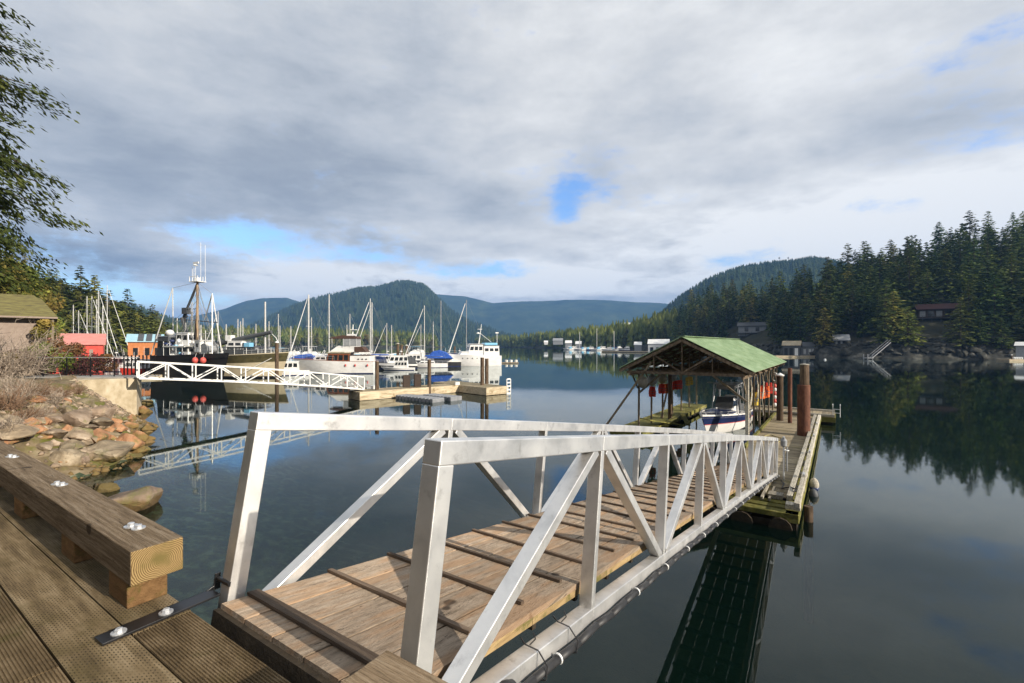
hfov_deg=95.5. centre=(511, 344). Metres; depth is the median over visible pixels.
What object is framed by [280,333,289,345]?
broadleaf tree
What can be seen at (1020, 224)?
conifer
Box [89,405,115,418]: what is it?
rock
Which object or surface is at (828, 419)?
cross float
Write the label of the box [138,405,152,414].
rock
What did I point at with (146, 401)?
rock
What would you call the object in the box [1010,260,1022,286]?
conifer
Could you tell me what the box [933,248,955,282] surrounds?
conifer
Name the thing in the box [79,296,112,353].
sailboat
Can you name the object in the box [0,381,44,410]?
bare shrub
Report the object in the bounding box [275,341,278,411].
mooring pile
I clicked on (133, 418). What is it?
rock
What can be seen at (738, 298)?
conifer
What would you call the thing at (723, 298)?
conifer
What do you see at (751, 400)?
hanging rope
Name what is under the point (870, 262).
conifer
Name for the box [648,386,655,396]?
life jacket
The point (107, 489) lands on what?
rock
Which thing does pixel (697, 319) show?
conifer
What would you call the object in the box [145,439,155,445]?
rock
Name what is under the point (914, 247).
conifer
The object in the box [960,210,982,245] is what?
conifer
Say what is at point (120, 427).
rock
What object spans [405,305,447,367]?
sailboat
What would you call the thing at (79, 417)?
rock
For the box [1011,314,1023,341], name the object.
conifer
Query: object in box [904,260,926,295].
conifer
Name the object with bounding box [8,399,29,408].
rock
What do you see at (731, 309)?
conifer
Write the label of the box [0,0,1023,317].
sky
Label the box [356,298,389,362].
sailboat
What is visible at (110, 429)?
rock
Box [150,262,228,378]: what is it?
fishing boat
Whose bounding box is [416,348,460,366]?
motor cruiser
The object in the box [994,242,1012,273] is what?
conifer
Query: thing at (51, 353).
bush
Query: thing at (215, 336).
broadleaf tree
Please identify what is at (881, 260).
conifer
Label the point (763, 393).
hanging rope
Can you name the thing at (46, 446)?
rock
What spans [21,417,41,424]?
rock
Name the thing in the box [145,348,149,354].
window
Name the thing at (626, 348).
motor cruiser
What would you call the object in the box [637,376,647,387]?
round buoy
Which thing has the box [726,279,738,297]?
conifer
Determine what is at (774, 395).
buoy string
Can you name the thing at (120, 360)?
motor cruiser
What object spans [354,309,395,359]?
sailboat
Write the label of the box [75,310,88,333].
sailboat
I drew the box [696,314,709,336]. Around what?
conifer
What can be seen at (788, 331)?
conifer
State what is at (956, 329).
conifer
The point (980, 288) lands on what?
hillside forest
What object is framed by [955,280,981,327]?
conifer
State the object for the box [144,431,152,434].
rock
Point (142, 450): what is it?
rock
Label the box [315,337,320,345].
broadleaf tree
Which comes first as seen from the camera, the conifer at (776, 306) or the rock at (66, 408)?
the rock at (66, 408)
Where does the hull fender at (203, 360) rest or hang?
attached to the fishing boat
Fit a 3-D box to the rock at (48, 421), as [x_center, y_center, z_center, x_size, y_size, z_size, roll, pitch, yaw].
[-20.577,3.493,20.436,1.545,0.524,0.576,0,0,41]
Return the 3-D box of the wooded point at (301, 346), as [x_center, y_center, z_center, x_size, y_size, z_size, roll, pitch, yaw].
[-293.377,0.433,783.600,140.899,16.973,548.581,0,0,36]
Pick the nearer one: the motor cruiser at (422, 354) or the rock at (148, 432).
the rock at (148, 432)
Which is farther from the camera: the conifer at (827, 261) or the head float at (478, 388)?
the conifer at (827, 261)
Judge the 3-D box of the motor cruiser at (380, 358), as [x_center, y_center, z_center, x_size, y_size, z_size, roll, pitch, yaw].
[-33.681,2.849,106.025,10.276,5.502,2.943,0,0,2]
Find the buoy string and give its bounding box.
[774,384,775,406]
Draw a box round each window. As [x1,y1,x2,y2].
[133,348,137,354]
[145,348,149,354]
[928,311,933,316]
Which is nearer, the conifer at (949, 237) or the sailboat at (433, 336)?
the sailboat at (433, 336)
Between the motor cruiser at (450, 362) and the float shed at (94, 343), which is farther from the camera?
the motor cruiser at (450, 362)
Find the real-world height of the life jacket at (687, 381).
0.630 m
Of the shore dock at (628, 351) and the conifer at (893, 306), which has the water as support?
the shore dock at (628, 351)
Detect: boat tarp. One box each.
[290,354,315,358]
[426,350,453,358]
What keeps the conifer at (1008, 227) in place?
on the hillside at (932, 327)
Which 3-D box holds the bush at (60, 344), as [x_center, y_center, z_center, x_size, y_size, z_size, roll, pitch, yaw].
[-40.125,1.424,41.132,2.635,3.951,2.282,0,0,0]
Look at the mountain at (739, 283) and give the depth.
1107.86 m
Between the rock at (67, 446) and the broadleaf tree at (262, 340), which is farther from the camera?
the broadleaf tree at (262, 340)
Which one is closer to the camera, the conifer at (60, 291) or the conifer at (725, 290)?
the conifer at (60, 291)
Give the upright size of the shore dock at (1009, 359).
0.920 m
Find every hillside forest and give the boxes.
[33,268,176,354]
[648,221,1023,343]
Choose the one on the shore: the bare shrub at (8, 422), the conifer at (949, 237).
the bare shrub at (8, 422)
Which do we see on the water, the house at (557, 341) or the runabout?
the runabout
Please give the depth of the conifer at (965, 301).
180.65 m
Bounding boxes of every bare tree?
[0,311,79,378]
[0,328,76,377]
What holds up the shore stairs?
on the hillside at (932, 327)
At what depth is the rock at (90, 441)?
20.85 m
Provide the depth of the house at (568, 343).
519.76 m
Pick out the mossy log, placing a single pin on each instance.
(674, 418)
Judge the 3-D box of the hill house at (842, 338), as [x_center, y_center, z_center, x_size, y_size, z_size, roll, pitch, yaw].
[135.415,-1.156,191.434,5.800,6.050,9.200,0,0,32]
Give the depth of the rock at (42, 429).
19.59 m
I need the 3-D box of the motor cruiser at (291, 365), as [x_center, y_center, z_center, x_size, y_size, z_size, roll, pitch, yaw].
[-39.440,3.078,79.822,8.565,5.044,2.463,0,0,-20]
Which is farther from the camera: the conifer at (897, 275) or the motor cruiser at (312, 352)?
the conifer at (897, 275)
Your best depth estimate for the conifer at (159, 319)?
210.29 m
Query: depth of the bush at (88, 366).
36.89 m
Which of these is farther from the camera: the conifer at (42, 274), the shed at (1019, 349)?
the shed at (1019, 349)
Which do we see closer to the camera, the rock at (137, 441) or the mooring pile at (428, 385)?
the rock at (137, 441)
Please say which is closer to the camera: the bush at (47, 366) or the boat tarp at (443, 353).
the bush at (47, 366)
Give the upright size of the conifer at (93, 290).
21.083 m
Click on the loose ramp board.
(685, 420)
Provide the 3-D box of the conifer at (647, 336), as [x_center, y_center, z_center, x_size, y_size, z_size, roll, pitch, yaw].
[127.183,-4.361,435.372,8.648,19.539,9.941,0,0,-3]
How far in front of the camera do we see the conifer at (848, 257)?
303.70 m
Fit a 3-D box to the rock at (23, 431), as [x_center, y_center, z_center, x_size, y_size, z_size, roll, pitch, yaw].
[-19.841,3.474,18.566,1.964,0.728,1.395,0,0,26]
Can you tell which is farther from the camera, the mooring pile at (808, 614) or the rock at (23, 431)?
the rock at (23, 431)
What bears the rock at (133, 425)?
on the shore
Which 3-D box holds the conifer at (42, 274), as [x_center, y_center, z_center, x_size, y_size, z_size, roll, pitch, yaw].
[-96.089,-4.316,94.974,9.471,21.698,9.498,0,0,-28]
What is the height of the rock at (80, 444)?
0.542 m
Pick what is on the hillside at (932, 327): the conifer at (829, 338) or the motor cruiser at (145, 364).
the conifer at (829, 338)
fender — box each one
[192,356,197,363]
[200,356,205,363]
[808,488,818,502]
[809,478,818,490]
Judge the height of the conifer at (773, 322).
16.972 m
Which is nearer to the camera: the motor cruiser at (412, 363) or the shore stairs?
the motor cruiser at (412, 363)
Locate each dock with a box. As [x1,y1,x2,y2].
[348,383,463,403]
[602,351,647,352]
[703,412,820,542]
[774,355,814,356]
[996,359,1023,360]
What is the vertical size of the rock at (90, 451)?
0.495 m
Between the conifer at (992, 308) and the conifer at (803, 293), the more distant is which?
the conifer at (803, 293)
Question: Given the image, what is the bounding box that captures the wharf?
[0,441,447,682]
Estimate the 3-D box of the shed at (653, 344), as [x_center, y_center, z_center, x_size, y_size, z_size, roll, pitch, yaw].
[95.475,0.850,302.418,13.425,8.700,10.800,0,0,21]
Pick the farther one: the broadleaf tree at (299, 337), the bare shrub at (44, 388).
the broadleaf tree at (299, 337)
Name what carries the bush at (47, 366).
on the shore
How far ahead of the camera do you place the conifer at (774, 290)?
318.06 m
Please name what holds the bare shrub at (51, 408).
on the shore
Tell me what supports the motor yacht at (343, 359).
on the water
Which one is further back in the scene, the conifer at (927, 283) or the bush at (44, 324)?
the conifer at (927, 283)
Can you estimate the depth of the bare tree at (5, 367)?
33.55 m
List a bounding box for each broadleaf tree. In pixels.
[0,248,58,332]
[2,259,64,334]
[19,280,66,341]
[65,310,90,332]
[104,318,123,338]
[119,310,143,333]
[209,331,217,342]
[253,331,262,342]
[260,335,269,345]
[266,336,275,346]
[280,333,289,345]
[291,336,299,344]
[297,333,302,345]
[302,335,309,342]
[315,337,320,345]
[363,334,369,344]
[375,336,380,344]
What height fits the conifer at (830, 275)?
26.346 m
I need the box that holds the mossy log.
[662,414,680,426]
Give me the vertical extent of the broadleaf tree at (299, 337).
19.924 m
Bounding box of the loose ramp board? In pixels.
[640,414,690,425]
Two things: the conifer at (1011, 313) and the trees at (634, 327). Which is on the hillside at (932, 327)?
the conifer at (1011, 313)
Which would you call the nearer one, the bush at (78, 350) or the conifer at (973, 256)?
the bush at (78, 350)
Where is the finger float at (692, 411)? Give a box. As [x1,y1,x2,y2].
[610,403,706,434]
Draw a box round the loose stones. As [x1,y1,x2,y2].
[0,375,197,506]
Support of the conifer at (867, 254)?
on the hillside at (932, 327)
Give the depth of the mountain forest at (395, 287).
1896.21 m
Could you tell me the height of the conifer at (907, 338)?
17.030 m
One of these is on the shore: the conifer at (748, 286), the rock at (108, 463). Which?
the rock at (108, 463)
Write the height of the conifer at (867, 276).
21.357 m
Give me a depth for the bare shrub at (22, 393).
22.39 m
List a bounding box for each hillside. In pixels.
[105,345,189,416]
[642,247,1023,359]
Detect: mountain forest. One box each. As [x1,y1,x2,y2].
[126,303,208,330]
[245,280,528,345]
[659,256,868,313]
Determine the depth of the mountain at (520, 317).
3857.54 m
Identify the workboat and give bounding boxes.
[218,302,288,377]
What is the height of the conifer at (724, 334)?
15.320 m
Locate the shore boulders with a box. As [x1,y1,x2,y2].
[748,334,1023,359]
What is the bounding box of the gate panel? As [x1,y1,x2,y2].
[123,355,154,374]
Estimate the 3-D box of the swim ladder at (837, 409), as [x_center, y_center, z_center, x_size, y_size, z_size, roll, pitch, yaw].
[21.434,4.373,30.704,0.444,0.884,0.426,0,0,35]
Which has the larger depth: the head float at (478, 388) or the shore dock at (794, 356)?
the shore dock at (794, 356)
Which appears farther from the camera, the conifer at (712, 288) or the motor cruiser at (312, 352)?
the conifer at (712, 288)
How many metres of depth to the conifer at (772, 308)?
271.75 m
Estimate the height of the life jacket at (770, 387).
0.756 m
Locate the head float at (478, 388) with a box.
[433,381,508,395]
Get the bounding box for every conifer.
[19,254,31,266]
[39,270,63,342]
[50,281,73,329]
[53,270,60,279]
[57,281,69,318]
[63,265,100,332]
[81,304,106,349]
[86,279,105,309]
[87,275,106,325]
[97,290,128,327]
[121,289,139,314]
[146,304,162,330]
[156,311,166,333]
[310,332,316,345]
[614,329,619,344]
[620,334,625,347]
[622,325,628,342]
[639,326,645,344]
[644,331,648,344]
[668,321,679,340]
[680,310,694,335]
[680,315,692,335]
[683,290,696,309]
[690,312,701,334]
[691,305,702,332]
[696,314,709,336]
[697,325,707,336]
[703,320,713,336]
[705,283,715,300]
[716,318,729,337]
[718,283,730,305]
[718,296,728,316]
[722,304,734,329]
[724,297,737,323]
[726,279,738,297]
[734,290,746,314]
[735,296,747,319]
[741,298,759,323]
[743,279,756,298]
[754,286,768,310]
[759,291,772,321]
[764,300,785,342]
[765,308,782,333]
[766,278,776,305]
[766,296,779,325]
[769,286,777,308]
[771,317,792,347]
[774,271,789,297]
[785,315,802,340]
[789,268,800,297]
[790,308,809,341]
[792,282,809,309]
[794,264,814,290]
[801,283,824,322]
[801,300,816,332]
[803,286,837,335]
[811,308,837,346]
[816,256,836,286]
[817,260,841,302]
[817,294,845,336]
[823,279,833,303]
[837,243,854,270]
[838,292,864,334]
[840,271,852,301]
[841,277,861,316]
[843,284,878,326]
[851,241,875,274]
[856,244,875,275]
[856,277,871,295]
[858,254,882,282]
[861,265,880,296]
[866,293,885,331]
[866,298,906,343]
[867,255,892,289]
[870,279,903,324]
[876,291,912,336]
[880,255,893,280]
[881,241,900,260]
[885,244,899,274]
[890,306,927,345]
[892,237,923,278]
[892,264,902,286]
[894,252,929,311]
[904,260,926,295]
[905,235,919,251]
[912,240,926,267]
[913,254,928,275]
[918,268,939,303]
[923,242,939,272]
[927,222,947,255]
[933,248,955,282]
[936,252,956,293]
[937,299,981,349]
[939,233,963,257]
[945,290,976,323]
[948,265,974,302]
[950,228,971,267]
[955,256,980,295]
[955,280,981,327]
[959,231,977,257]
[959,238,980,278]
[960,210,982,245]
[967,309,994,345]
[972,239,1001,283]
[977,211,1000,242]
[977,275,1016,331]
[978,225,997,256]
[984,265,1005,313]
[988,253,1023,311]
[989,318,1015,349]
[993,229,1018,260]
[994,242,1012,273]
[997,292,1021,330]
[1001,212,1020,241]
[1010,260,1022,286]
[1011,219,1023,267]
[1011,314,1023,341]
[1012,211,1023,244]
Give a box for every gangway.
[136,361,364,389]
[211,411,778,682]
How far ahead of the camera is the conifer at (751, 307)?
290.60 m
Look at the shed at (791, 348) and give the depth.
194.60 m
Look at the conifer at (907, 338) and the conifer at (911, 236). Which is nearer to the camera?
the conifer at (907, 338)
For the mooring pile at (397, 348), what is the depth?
103.76 m
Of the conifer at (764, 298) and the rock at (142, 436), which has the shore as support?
the rock at (142, 436)
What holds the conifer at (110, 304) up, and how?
on the hillside at (157, 414)
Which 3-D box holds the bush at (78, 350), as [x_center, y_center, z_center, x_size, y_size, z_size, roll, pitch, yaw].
[-40.710,1.697,42.837,2.339,4.006,2.681,0,0,-40]
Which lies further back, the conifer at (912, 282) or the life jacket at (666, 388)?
the conifer at (912, 282)
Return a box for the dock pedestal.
[780,436,788,480]
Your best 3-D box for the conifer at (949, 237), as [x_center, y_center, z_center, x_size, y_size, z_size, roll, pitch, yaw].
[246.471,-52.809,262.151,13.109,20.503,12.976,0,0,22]
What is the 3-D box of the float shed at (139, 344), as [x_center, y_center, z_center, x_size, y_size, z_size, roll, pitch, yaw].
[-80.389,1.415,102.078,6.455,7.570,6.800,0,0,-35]
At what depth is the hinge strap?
2.55 m
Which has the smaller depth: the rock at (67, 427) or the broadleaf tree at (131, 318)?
the rock at (67, 427)
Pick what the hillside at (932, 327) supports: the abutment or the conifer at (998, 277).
the conifer at (998, 277)
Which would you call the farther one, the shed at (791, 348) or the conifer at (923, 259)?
the conifer at (923, 259)
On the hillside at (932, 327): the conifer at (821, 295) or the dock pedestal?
the conifer at (821, 295)
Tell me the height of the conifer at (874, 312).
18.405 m
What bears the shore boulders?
on the hillside at (932, 327)
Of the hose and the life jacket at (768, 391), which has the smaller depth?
the hose
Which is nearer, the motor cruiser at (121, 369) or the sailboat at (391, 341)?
the motor cruiser at (121, 369)
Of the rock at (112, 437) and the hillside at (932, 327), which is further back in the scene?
the hillside at (932, 327)
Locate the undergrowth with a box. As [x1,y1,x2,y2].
[667,244,1023,341]
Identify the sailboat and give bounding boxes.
[66,305,84,332]
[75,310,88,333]
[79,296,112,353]
[84,299,112,338]
[92,305,121,353]
[94,285,127,353]
[95,291,119,356]
[266,314,291,344]
[279,329,300,354]
[288,295,316,357]
[301,317,324,354]
[310,294,340,351]
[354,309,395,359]
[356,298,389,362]
[374,328,395,354]
[386,325,399,354]
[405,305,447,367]
[421,301,457,360]
[425,321,443,350]
[448,300,483,352]
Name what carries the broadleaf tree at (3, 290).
on the shore
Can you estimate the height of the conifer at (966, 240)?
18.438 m
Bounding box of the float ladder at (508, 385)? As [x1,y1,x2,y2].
[506,378,510,393]
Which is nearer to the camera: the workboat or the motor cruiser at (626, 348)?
the workboat
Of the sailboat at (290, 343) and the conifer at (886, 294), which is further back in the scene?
the conifer at (886, 294)
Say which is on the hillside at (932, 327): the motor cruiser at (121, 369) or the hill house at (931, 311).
the hill house at (931, 311)
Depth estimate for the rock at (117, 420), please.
25.33 m
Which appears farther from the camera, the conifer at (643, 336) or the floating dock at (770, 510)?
the conifer at (643, 336)
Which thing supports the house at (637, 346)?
on the water
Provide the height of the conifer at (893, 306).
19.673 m
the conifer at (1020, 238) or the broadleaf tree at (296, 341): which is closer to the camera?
the conifer at (1020, 238)
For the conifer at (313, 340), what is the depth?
690.25 m
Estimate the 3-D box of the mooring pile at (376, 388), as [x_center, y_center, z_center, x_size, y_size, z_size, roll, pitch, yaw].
[-13.447,5.484,46.300,0.400,7.632,0.390,0,0,0]
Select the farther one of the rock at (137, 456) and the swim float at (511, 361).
the swim float at (511, 361)
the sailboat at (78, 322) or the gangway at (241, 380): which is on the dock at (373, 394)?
the gangway at (241, 380)
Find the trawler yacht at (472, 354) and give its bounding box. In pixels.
[448,324,501,365]
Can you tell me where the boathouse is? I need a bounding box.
[606,336,786,434]
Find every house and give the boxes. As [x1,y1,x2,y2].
[0,293,57,371]
[553,338,562,344]
[565,340,571,347]
[575,341,581,347]
[634,342,641,350]
[737,322,766,335]
[832,334,850,343]
[912,303,959,321]
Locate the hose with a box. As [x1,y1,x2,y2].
[781,480,796,500]
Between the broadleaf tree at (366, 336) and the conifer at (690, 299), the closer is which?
the conifer at (690, 299)
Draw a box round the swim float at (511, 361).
[502,360,518,362]
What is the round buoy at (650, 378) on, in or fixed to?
hanging from the boathouse
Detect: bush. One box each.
[23,341,57,363]
[28,355,55,374]
[29,319,55,346]
[43,339,67,369]
[44,352,77,374]
[58,352,117,375]
[63,342,86,373]
[95,354,117,374]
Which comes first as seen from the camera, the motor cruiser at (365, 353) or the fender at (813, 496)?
the fender at (813, 496)
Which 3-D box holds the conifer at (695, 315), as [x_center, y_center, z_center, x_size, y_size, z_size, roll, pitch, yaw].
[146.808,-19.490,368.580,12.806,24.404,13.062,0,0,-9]
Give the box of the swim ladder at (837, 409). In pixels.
[832,404,840,416]
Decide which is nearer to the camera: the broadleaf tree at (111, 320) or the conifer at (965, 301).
the broadleaf tree at (111, 320)
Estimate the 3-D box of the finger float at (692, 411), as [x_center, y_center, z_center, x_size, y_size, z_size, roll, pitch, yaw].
[10.765,5.220,32.245,1.950,0.760,15.290,0,0,35]
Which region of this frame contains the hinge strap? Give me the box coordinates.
[94,572,230,645]
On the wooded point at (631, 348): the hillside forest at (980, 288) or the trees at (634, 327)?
the trees at (634, 327)
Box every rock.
[0,395,15,403]
[0,415,24,423]
[0,424,39,439]
[0,434,36,443]
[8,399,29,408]
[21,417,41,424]
[27,403,47,410]
[27,423,62,433]
[31,395,61,402]
[33,416,45,424]
[36,441,52,450]
[38,434,60,439]
[39,429,67,438]
[40,415,63,422]
[42,413,62,416]
[43,417,52,424]
[44,448,57,454]
[48,449,87,466]
[57,405,72,413]
[58,443,75,449]
[60,408,91,426]
[60,439,84,448]
[62,425,73,430]
[63,427,93,440]
[74,397,94,406]
[79,436,97,445]
[81,452,89,463]
[82,424,98,429]
[86,447,94,457]
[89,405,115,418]
[89,417,113,427]
[89,440,134,462]
[90,428,110,443]
[94,482,119,496]
[98,460,119,464]
[104,427,114,431]
[108,486,162,515]
[109,435,116,439]
[110,422,127,431]
[111,418,131,423]
[116,433,144,449]
[124,422,150,428]
[127,415,136,421]
[128,430,148,441]
[130,453,142,459]
[131,447,147,453]
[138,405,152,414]
[141,422,156,431]
[142,399,153,404]
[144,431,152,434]
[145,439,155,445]
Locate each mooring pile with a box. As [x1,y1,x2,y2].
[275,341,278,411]
[375,361,378,437]
[396,343,398,354]
[427,359,430,432]
[480,358,483,418]
[485,359,488,418]
[775,373,783,420]
[788,368,791,422]
[797,364,809,502]
[803,505,813,623]
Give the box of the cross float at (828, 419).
[744,404,835,428]
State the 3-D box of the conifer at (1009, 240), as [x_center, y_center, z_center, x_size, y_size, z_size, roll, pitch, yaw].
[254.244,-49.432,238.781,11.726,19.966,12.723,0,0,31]
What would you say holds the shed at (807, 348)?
on the hillside at (932, 327)
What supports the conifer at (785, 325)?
on the hillside at (932, 327)
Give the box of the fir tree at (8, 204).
[0,2,103,299]
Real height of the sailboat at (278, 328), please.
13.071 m
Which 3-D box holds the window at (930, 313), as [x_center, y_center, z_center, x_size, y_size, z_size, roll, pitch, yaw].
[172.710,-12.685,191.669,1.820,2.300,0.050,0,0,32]
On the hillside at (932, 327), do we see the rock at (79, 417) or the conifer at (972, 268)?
the conifer at (972, 268)
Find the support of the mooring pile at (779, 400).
in the water
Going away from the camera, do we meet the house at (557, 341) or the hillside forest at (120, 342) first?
the hillside forest at (120, 342)
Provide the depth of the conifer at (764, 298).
295.04 m
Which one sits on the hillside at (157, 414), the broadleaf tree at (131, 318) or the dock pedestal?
the broadleaf tree at (131, 318)
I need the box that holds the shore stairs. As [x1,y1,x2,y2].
[863,341,890,358]
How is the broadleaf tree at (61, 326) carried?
on the hillside at (157, 414)
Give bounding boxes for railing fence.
[19,357,139,376]
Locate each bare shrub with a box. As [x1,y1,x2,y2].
[0,368,41,389]
[0,376,56,399]
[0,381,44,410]
[0,408,47,431]
[4,399,53,418]
[12,376,68,397]
[25,400,61,415]
[37,385,70,404]
[54,384,78,396]
[67,382,94,393]
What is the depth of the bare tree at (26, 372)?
34.59 m
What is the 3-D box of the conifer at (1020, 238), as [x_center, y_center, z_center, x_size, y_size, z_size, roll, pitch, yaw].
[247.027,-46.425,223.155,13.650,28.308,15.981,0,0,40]
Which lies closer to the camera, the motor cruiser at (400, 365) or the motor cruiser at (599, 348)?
the motor cruiser at (400, 365)
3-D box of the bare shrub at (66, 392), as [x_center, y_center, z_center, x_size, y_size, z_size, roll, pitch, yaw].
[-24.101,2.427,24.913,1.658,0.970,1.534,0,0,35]
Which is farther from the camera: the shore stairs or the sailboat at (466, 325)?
the shore stairs
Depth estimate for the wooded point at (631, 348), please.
727.11 m
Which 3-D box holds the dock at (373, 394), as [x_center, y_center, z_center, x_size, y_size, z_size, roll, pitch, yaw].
[-10.661,5.040,48.795,12.312,1.120,2.600,0,0,-43]
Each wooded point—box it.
[219,344,443,348]
[499,345,633,349]
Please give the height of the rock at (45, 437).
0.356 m
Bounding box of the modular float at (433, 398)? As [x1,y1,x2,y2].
[395,393,461,403]
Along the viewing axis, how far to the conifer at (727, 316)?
321.05 m
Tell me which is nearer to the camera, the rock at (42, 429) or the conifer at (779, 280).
the rock at (42, 429)
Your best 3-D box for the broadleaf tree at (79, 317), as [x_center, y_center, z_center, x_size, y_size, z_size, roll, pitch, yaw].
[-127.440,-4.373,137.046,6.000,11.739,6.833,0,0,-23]
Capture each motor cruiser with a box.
[105,348,136,371]
[120,361,144,374]
[133,351,149,372]
[282,351,309,375]
[288,347,300,354]
[302,346,316,354]
[355,350,369,354]
[370,348,386,362]
[377,351,417,368]
[382,359,414,369]
[406,347,420,362]
[408,348,423,358]
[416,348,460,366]
[596,345,605,350]
[618,347,632,350]
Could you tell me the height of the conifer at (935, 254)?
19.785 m
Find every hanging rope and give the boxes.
[749,380,752,426]
[756,378,758,420]
[762,375,763,415]
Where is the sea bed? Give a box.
[159,397,1023,682]
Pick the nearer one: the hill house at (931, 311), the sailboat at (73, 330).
the sailboat at (73, 330)
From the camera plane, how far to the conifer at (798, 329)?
214.78 m
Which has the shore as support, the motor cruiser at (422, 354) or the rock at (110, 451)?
the rock at (110, 451)
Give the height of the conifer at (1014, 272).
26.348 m
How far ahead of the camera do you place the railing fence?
35.39 m
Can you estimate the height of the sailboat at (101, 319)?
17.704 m
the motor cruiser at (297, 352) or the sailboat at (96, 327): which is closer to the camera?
the sailboat at (96, 327)
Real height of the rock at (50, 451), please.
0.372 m
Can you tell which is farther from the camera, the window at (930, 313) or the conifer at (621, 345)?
the conifer at (621, 345)
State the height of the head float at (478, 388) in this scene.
1.140 m
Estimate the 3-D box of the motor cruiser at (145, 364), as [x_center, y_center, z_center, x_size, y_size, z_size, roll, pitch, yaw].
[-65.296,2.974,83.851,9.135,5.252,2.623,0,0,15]
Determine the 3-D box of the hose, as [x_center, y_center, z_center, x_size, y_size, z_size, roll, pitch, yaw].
[9.033,4.640,15.236,0.332,0.323,2.488,0,0,24]
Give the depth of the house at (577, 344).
499.80 m
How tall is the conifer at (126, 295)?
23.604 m
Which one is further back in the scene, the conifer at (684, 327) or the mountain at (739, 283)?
the mountain at (739, 283)
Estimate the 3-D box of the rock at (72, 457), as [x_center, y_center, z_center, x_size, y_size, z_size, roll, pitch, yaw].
[-18.146,4.689,18.988,1.212,0.834,0.720,0,0,-42]
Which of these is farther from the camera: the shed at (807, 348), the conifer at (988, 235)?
the conifer at (988, 235)
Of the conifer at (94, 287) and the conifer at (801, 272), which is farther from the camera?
the conifer at (801, 272)
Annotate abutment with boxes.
[18,375,160,414]
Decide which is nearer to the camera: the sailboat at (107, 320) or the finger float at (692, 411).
the finger float at (692, 411)
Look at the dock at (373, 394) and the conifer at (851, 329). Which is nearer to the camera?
the dock at (373, 394)
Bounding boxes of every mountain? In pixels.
[179,298,298,329]
[260,288,489,345]
[436,294,667,335]
[668,269,821,311]
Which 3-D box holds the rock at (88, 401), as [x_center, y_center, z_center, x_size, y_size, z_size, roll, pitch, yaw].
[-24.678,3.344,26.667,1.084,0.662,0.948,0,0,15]
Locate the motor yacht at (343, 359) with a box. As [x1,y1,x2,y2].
[291,326,374,373]
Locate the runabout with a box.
[699,379,752,432]
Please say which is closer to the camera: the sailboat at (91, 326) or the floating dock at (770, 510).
the floating dock at (770, 510)
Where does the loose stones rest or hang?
on the shore
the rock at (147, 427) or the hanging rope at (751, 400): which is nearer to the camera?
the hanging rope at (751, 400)
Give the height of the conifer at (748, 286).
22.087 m
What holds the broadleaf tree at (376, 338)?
on the wooded point at (301, 346)
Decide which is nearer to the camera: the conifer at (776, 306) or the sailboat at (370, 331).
the sailboat at (370, 331)
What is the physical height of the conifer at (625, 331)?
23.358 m
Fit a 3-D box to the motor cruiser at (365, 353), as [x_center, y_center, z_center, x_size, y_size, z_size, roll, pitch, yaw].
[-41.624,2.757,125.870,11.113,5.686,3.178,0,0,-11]
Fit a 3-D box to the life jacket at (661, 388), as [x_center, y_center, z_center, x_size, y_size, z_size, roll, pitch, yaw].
[9.598,2.833,29.827,0.430,0.630,0.205,0,0,12]
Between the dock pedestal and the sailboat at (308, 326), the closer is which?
the dock pedestal
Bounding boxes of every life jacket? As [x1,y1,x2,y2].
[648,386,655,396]
[658,384,664,393]
[664,384,667,393]
[672,381,678,389]
[678,380,681,388]
[686,377,689,385]
[749,392,758,405]
[756,386,765,398]
[765,382,772,393]
[765,386,769,397]
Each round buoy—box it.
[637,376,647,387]
[647,375,656,385]
[657,374,666,383]
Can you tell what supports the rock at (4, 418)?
on the shore
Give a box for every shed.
[47,333,106,373]
[125,334,163,358]
[647,339,669,352]
[782,341,801,355]
[801,342,814,354]
[1014,342,1023,358]
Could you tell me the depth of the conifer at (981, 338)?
167.12 m
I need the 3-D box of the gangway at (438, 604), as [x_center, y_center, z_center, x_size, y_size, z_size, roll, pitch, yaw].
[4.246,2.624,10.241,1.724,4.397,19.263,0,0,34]
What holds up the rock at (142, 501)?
in the water
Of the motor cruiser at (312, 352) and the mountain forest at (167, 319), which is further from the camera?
the mountain forest at (167, 319)
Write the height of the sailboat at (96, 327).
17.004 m
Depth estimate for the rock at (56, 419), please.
21.12 m
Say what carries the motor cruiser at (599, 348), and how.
on the water
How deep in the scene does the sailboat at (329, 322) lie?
105.95 m
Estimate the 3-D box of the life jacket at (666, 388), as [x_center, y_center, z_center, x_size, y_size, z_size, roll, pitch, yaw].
[10.260,2.919,30.831,0.430,0.630,0.205,0,0,-28]
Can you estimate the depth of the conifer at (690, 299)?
477.40 m
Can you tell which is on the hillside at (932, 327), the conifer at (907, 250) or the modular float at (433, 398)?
the conifer at (907, 250)
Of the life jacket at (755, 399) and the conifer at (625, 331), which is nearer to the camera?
the life jacket at (755, 399)
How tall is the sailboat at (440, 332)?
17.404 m

